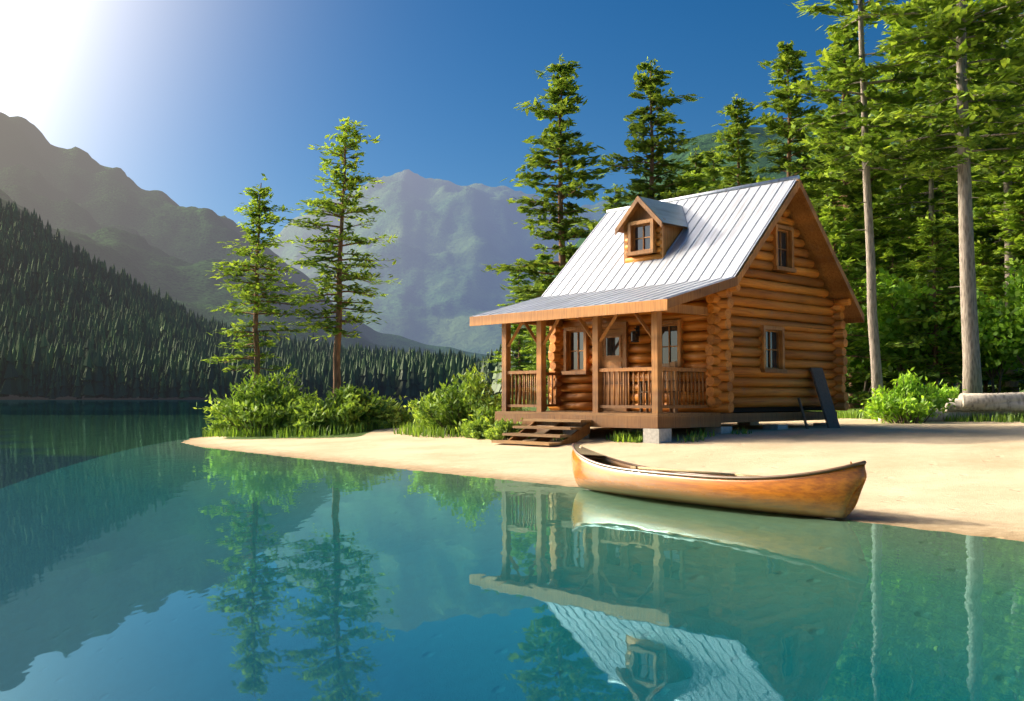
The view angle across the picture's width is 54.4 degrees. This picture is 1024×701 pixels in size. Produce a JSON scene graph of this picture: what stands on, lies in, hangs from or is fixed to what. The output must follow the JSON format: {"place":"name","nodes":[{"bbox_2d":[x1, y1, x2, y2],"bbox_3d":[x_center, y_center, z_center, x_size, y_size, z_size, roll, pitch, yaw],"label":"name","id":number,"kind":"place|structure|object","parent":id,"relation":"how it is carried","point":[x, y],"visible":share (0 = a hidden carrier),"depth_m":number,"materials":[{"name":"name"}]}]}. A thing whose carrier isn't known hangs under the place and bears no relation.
{"place":"outdoors","nodes":[
{"label":"outdoors","id":0,"kind":"place"},
{"bbox_2d":[0,198,489,398],"bbox_3d":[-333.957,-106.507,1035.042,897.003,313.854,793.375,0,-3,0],"label":"forest hill","id":1,"kind":"structure","parent":0,"point":[100,332],"depth_m":832.86,"materials":[{"name":"green plant"}]},
{"bbox_2d":[0,112,494,360],"bbox_3d":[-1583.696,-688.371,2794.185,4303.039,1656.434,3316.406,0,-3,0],"label":"mountain","id":2,"kind":"structure","parent":0,"point":[119,219],"depth_m":3019.84,"materials":[{"name":"grey stone"}]},
{"bbox_2d":[0,199,424,399],"bbox_3d":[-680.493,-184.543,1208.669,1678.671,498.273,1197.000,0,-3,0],"label":"hill forest","id":3,"kind":"object","parent":2,"relation":"on","point":[11,397],"visible":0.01,"depth_m":667.22,"materials":[{"name":"green plant"}]},
{"bbox_2d":[269,169,616,354],"bbox_3d":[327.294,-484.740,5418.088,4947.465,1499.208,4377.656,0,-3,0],"label":"mountain peaks","id":4,"kind":"object","parent":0,"point":[451,239],"visible":0.16,"depth_m":5404.39,"materials":[{"name":"grey stone"}]},
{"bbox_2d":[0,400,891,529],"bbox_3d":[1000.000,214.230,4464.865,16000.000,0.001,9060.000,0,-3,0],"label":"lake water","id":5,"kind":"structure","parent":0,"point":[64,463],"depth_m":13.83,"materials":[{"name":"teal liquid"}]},
{"bbox_2d":[571,443,866,518],"bbox_3d":[2.107,1.475,11.508,0.918,0.636,4.606,8,-7,-34],"label":"canoe","id":6,"kind":"object","parent":5,"relation":"on","point":[832,493],"visible":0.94,"depth_m":10.55,"materials":[{"name":"brown wood"}]},
{"bbox_2d":[0,385,1023,700],"bbox_3d":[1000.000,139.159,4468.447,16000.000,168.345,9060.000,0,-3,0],"label":"terrain","id":7,"kind":"structure","parent":0,"point":[918,595],"depth_m":9.82,"materials":[{"name":"beige sand"}]},
{"bbox_2d":[203,398,261,432],"bbox_3d":[-8.486,2.103,31.572,2.497,1.456,2.080,1,-3,-14],"label":"shrub","id":8,"kind":"object","parent":7,"relation":"on","point":[220,425],"visible":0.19,"depth_m":30.75,"materials":[{"name":"green plant"}]},
{"bbox_2d":[194,363,318,435],"bbox_3d":[-7.623,1.491,29.994,3.440,2.282,4.050,0,-3,-3],"label":"shrub","id":9,"kind":"object","parent":7,"relation":"on","point":[248,412],"visible":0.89,"depth_m":29.32,"materials":[{"name":"green plant"}]},
{"bbox_2d":[201,173,318,385],"bbox_3d":[-8.174,-1.514,32.416,3.737,8.548,4.220,1,-3,-17],"label":"pine","id":10,"kind":"object","parent":7,"relation":"on","point":[260,207],"visible":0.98,"depth_m":32.09,"materials":[{"name":"green plant"}]},
{"bbox_2d":[283,405,347,433],"bbox_3d":[-5.673,2.003,28.526,1.513,1.059,1.816,2,-3,-30],"label":"shrub","id":11,"kind":"object","parent":7,"relation":"on","point":[316,421],"visible":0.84,"depth_m":28.10,"materials":[{"name":"green plant"}]},
{"bbox_2d":[257,117,401,395],"bbox_3d":[-5.601,-2.460,32.208,4.350,10.231,4.214,-1,-3,14],"label":"pine","id":12,"kind":"object","parent":7,"relation":"on","point":[342,274],"visible":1,"depth_m":31.99,"materials":[{"name":"green plant"}]},
{"bbox_2d":[286,381,405,432],"bbox_3d":[-4.903,1.739,29.267,3.646,1.663,3.140,0,-3,-6],"label":"shrub","id":13,"kind":"object","parent":7,"relation":"on","point":[348,404],"visible":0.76,"depth_m":28.95,"materials":[{"name":"green plant"}]},
{"bbox_2d":[364,390,415,423],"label":"shrub","id":14,"kind":"object","parent":7,"relation":"on","point":[404,412],"visible":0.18,"depth_m":30.12,"materials":[{"name":"green plant"}]},
{"bbox_2d":[408,383,459,428],"bbox_3d":[-1.646,1.591,26.880,2.080,1.456,2.497,0,-3,8],"label":"shrub","id":15,"kind":"object","parent":7,"relation":"on","point":[429,398],"visible":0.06,"depth_m":26.45,"materials":[{"name":"green plant"}]},
{"bbox_2d":[404,363,529,432],"bbox_3d":[-1.029,1.264,25.670,3.321,1.871,2.820,-1,-3,17],"label":"shrub","id":16,"kind":"object","parent":7,"relation":"on","point":[455,406],"visible":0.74,"depth_m":25.05,"materials":[{"name":"green plant"}]},
{"bbox_2d":[460,420,491,438],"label":"shrub","id":17,"kind":"object","parent":7,"relation":"on","point":[475,431],"visible":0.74,"depth_m":23.07,"materials":[{"name":"green plant"}]},
{"bbox_2d":[454,401,515,434],"bbox_3d":[-0.470,1.680,23.853,1.702,0.993,1.418,2,-3,-31],"label":"shrub","id":18,"kind":"object","parent":7,"relation":"on","point":[483,415],"visible":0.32,"depth_m":23.65,"materials":[{"name":"green plant"}]},
{"bbox_2d":[482,416,527,439],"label":"shrub","id":19,"kind":"object","parent":7,"relation":"on","point":[499,429],"visible":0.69,"depth_m":22.35,"materials":[{"name":"green plant"}]},
{"bbox_2d":[480,260,535,409],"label":"young pine","id":20,"kind":"object","parent":7,"relation":"on","point":[514,283],"visible":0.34,"depth_m":89.83,"materials":[{"name":"green plant"}]},
{"bbox_2d":[511,246,554,409],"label":"young pine","id":21,"kind":"object","parent":7,"relation":"on","point":[529,336],"visible":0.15,"depth_m":74.95,"materials":[{"name":"green plant"}]},
{"bbox_2d":[481,54,611,349],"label":"pine","id":22,"kind":"object","parent":7,"relation":"on","point":[555,141],"visible":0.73,"depth_m":43.13,"materials":[{"name":"green plant"}]},
{"bbox_2d":[546,242,576,396],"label":"young pine","id":23,"kind":"object","parent":7,"relation":"on","point":[573,246],"visible":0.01,"depth_m":64.01,"materials":[{"name":"green plant"}]},
{"bbox_2d":[593,183,626,226],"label":"pine","id":24,"kind":"object","parent":7,"relation":"on","point":[611,201],"visible":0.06,"depth_m":66.61,"materials":[{"name":"green plant"}]},
{"bbox_2d":[201,408,1023,442],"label":"grass tufts","id":25,"kind":"object","parent":7,"relation":"on","point":[414,429],"visible":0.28,"depth_m":27.04,"materials":[{"name":"green plant"}]},
{"bbox_2d":[612,431,633,441],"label":"grass","id":26,"kind":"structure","parent":7,"relation":"on","point":[626,434],"depth_m":20.46,"materials":[{"name":"green plant"}]},
{"bbox_2d":[633,435,642,442],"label":"grass","id":27,"kind":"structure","parent":7,"relation":"on","point":[636,439],"depth_m":20.06,"materials":[{"name":"green plant"}]},
{"bbox_2d":[558,56,726,229],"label":"pine","id":28,"kind":"object","parent":7,"relation":"on","point":[651,189],"visible":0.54,"depth_m":41.37,"materials":[{"name":"green plant"}]},
{"bbox_2d":[470,175,863,445],"bbox_3d":[3.391,-0.666,23.530,9.056,6.570,5.842,3,-4,-43],"label":"log cabin","id":29,"kind":"object","parent":7,"relation":"on","point":[740,305],"visible":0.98,"depth_m":22.67,"materials":[{"name":"brown wood"}]},
{"bbox_2d":[639,363,674,411],"bbox_3d":[3.156,0.806,21.600,0.585,1.060,0.600,2,-3,-35],"label":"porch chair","id":30,"kind":"object","parent":29,"relation":"on","point":[641,387],"visible":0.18,"depth_m":21.65,"materials":[{"name":"brown wood"}]},
{"bbox_2d":[645,361,677,412],"bbox_3d":[3.103,0.765,20.736,0.585,1.060,0.600,0,-3,-3],"label":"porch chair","id":31,"kind":"object","parent":29,"relation":"on","point":[673,364],"visible":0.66,"depth_m":20.72,"materials":[{"name":"brown wood"}]},
{"bbox_2d":[676,168,714,193],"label":"young pine","id":32,"kind":"object","parent":7,"relation":"on","point":[704,184],"visible":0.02,"depth_m":46.87,"materials":[{"name":"green plant"}]},
{"bbox_2d":[682,145,719,191],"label":"pine","id":33,"kind":"object","parent":7,"relation":"on","point":[695,158],"visible":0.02,"depth_m":60.24,"materials":[{"name":"green plant"}]},
{"bbox_2d":[690,146,736,188],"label":"pine","id":34,"kind":"object","parent":7,"relation":"on","point":[713,173],"visible":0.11,"depth_m":52.22,"materials":[{"name":"green plant"}]},
{"bbox_2d":[711,93,768,188],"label":"pine","id":35,"kind":"object","parent":7,"relation":"on","point":[738,124],"visible":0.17,"depth_m":46.97,"materials":[{"name":"green plant"}]},
{"bbox_2d":[744,40,865,290],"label":"pine","id":36,"kind":"object","parent":7,"relation":"on","point":[778,125],"visible":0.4,"depth_m":45.00,"materials":[{"name":"green plant"}]},
{"bbox_2d":[795,149,831,213],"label":"young pine","id":37,"kind":"object","parent":7,"relation":"on","point":[813,174],"visible":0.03,"depth_m":56.15,"materials":[{"name":"green plant"}]},
{"bbox_2d":[797,368,839,428],"bbox_3d":[7.186,1.276,23.177,1.080,1.774,0.598,3,-4,-43],"label":"leaning plank","id":38,"kind":"object","parent":7,"relation":"on","point":[825,398],"visible":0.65,"depth_m":23.36,"materials":[{"name":"grey wood"}]},
{"bbox_2d":[801,132,839,231],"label":"pine","id":39,"kind":"object","parent":7,"relation":"on","point":[817,154],"visible":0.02,"depth_m":58.63,"materials":[{"name":"green plant"}]},
{"bbox_2d":[815,161,862,389],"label":"young pine","id":40,"kind":"object","parent":7,"relation":"on","point":[834,192],"visible":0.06,"depth_m":51.83,"materials":[{"name":"green plant"}]},
{"bbox_2d":[795,21,906,409],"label":"pine","id":41,"kind":"object","parent":7,"relation":"on","point":[844,188],"visible":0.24,"depth_m":47.24,"materials":[{"name":"green plant"}]},
{"bbox_2d":[819,198,909,406],"bbox_3d":[11.460,-1.593,36.203,4.470,8.047,5.174,2,-3,-36],"label":"young pine","id":42,"kind":"object","parent":7,"relation":"on","point":[839,233],"visible":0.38,"depth_m":35.83,"materials":[{"name":"green plant"}]},
{"bbox_2d":[771,0,986,398],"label":"pine","id":43,"kind":"object","parent":7,"relation":"on","point":[858,78],"visible":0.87,"depth_m":33.25,"materials":[{"name":"green plant"}]},
{"bbox_2d":[836,114,927,370],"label":"conifer tree","id":44,"kind":"object","parent":7,"relation":"on","point":[893,186],"visible":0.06,"depth_m":49.63,"materials":[{"name":"green plant"}]},
{"bbox_2d":[837,140,932,391],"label":"young pine","id":45,"kind":"object","parent":7,"relation":"on","point":[879,232],"visible":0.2,"depth_m":43.67,"materials":[{"name":"green plant"}]},
{"bbox_2d":[841,20,951,267],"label":"pine","id":46,"kind":"object","parent":7,"relation":"on","point":[894,25],"visible":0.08,"depth_m":52.07,"materials":[{"name":"green plant"}]},
{"bbox_2d":[848,234,950,399],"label":"young pine","id":47,"kind":"object","parent":7,"relation":"on","point":[892,253],"visible":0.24,"depth_m":42.01,"materials":[{"name":"green plant"}]},
{"bbox_2d":[844,272,958,408],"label":"broadleaf tree","id":48,"kind":"object","parent":7,"relation":"on","point":[855,362],"visible":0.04,"depth_m":41.17,"materials":[{"name":"green plant"}]},
{"bbox_2d":[859,367,955,423],"bbox_3d":[10.608,1.255,26.563,2.960,1.651,2.154,3,-4,-44],"label":"shrub","id":49,"kind":"object","parent":7,"relation":"on","point":[905,401],"visible":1,"depth_m":26.19,"materials":[{"name":"green plant"}]},
{"bbox_2d":[845,268,995,395],"bbox_3d":[14.515,-0.356,37.575,6.163,5.646,5.874,-1,-3,13],"label":"broadleaf tree","id":50,"kind":"object","parent":7,"relation":"on","point":[888,324],"visible":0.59,"depth_m":36.08,"materials":[{"name":"green plant"}]},
{"bbox_2d":[846,0,999,384],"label":"pine","id":51,"kind":"object","parent":7,"relation":"on","point":[933,196],"visible":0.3,"depth_m":42.25,"materials":[{"name":"green plant"}]},
{"bbox_2d":[895,176,950,385],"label":"young pine","id":52,"kind":"object","parent":7,"relation":"on","point":[915,235],"visible":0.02,"depth_m":60.37,"materials":[{"name":"green plant"}]},
{"bbox_2d":[835,0,1023,392],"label":"pine","id":53,"kind":"object","parent":7,"relation":"on","point":[961,20],"visible":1,"depth_m":30.74,"materials":[{"name":"green plant"}]},
{"bbox_2d":[916,379,966,398],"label":"shrub","id":54,"kind":"object","parent":7,"relation":"on","point":[943,389],"visible":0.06,"depth_m":28.15,"materials":[{"name":"green plant"}]},
{"bbox_2d":[884,211,1001,393],"bbox_3d":[15.400,-1.360,35.674,4.123,7.421,4.772,-2,-3,30],"label":"young pine","id":55,"kind":"object","parent":7,"relation":"on","point":[918,338],"visible":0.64,"depth_m":35.67,"materials":[{"name":"green plant"}]},
{"bbox_2d":[899,124,999,387],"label":"conifer tree","id":56,"kind":"object","parent":7,"relation":"on","point":[952,242],"visible":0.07,"depth_m":47.86,"materials":[{"name":"green plant"}]},
{"bbox_2d":[911,279,988,386],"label":"broadleaf tree","id":57,"kind":"object","parent":7,"relation":"on","point":[939,292],"depth_m":45.26,"materials":[{"name":"green plant"}]},
{"bbox_2d":[878,392,1023,421],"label":"driftwood logs","id":58,"kind":"object","parent":7,"relation":"on","point":[965,404],"visible":0.54,"depth_m":26.81,"materials":[{"name":"grey wood"}]},
{"bbox_2d":[910,66,999,397],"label":"pine","id":59,"kind":"object","parent":7,"relation":"on","point":[958,385],"visible":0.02,"depth_m":55.79,"materials":[{"name":"green plant"}]},
{"bbox_2d":[910,295,1023,392],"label":"bush","id":60,"kind":"object","parent":7,"relation":"on","point":[991,364],"visible":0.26,"depth_m":35.57,"materials":[{"name":"green plant"}]},
{"bbox_2d":[915,0,1023,392],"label":"pine","id":61,"kind":"object","parent":7,"relation":"on","point":[997,197],"visible":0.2,"depth_m":38.98,"materials":[{"name":"green plant"}]},
{"bbox_2d":[949,166,997,376],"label":"young pine","id":62,"kind":"object","parent":7,"relation":"on","point":[982,222],"visible":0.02,"depth_m":64.19,"materials":[{"name":"green plant"}]},
{"bbox_2d":[933,0,1023,173],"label":"pine","id":63,"kind":"object","parent":7,"relation":"on","point":[983,108],"visible":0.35,"depth_m":33.77,"materials":[{"name":"green plant"}]},
{"bbox_2d":[939,116,1023,391],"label":"conifer tree","id":64,"kind":"object","parent":7,"relation":"on","point":[987,232],"visible":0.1,"depth_m":47.05,"materials":[{"name":"green plant"}]},
{"bbox_2d":[945,236,1023,392],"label":"young pine","id":65,"kind":"object","parent":7,"relation":"on","point":[980,250],"visible":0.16,"depth_m":39.80,"materials":[{"name":"green plant"}]},
{"bbox_2d":[949,260,1023,365],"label":"broadleaf tree","id":66,"kind":"object","parent":7,"relation":"on","point":[1014,294],"visible":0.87,"depth_m":34.09,"materials":[{"name":"green plant"}]},
{"bbox_2d":[957,138,1023,392],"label":"conifer tree","id":67,"kind":"object","parent":7,"relation":"on","point":[1013,217],"visible":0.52,"depth_m":37.55,"materials":[{"name":"green plant"}]},
{"bbox_2d":[0,0,1023,242],"label":"sky","id":68,"kind":"structure","parent":0,"point":[194,101],"materials":[{"name":"blue"}]},
{"bbox_2d":[481,20,1022,399],"bbox_3d":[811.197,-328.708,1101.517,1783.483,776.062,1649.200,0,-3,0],"label":"mountain slope","id":69,"kind":"structure","parent":0,"point":[707,143],"depth_m":1322.68,"materials":[{"name":"green plant"}]},
{"bbox_2d":[480,181,1023,395],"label":"forest slope","id":70,"kind":"structure","parent":69,"relation":"on","point":[493,377],"depth_m":476.81,"materials":[{"name":"green plant"}]}
]}

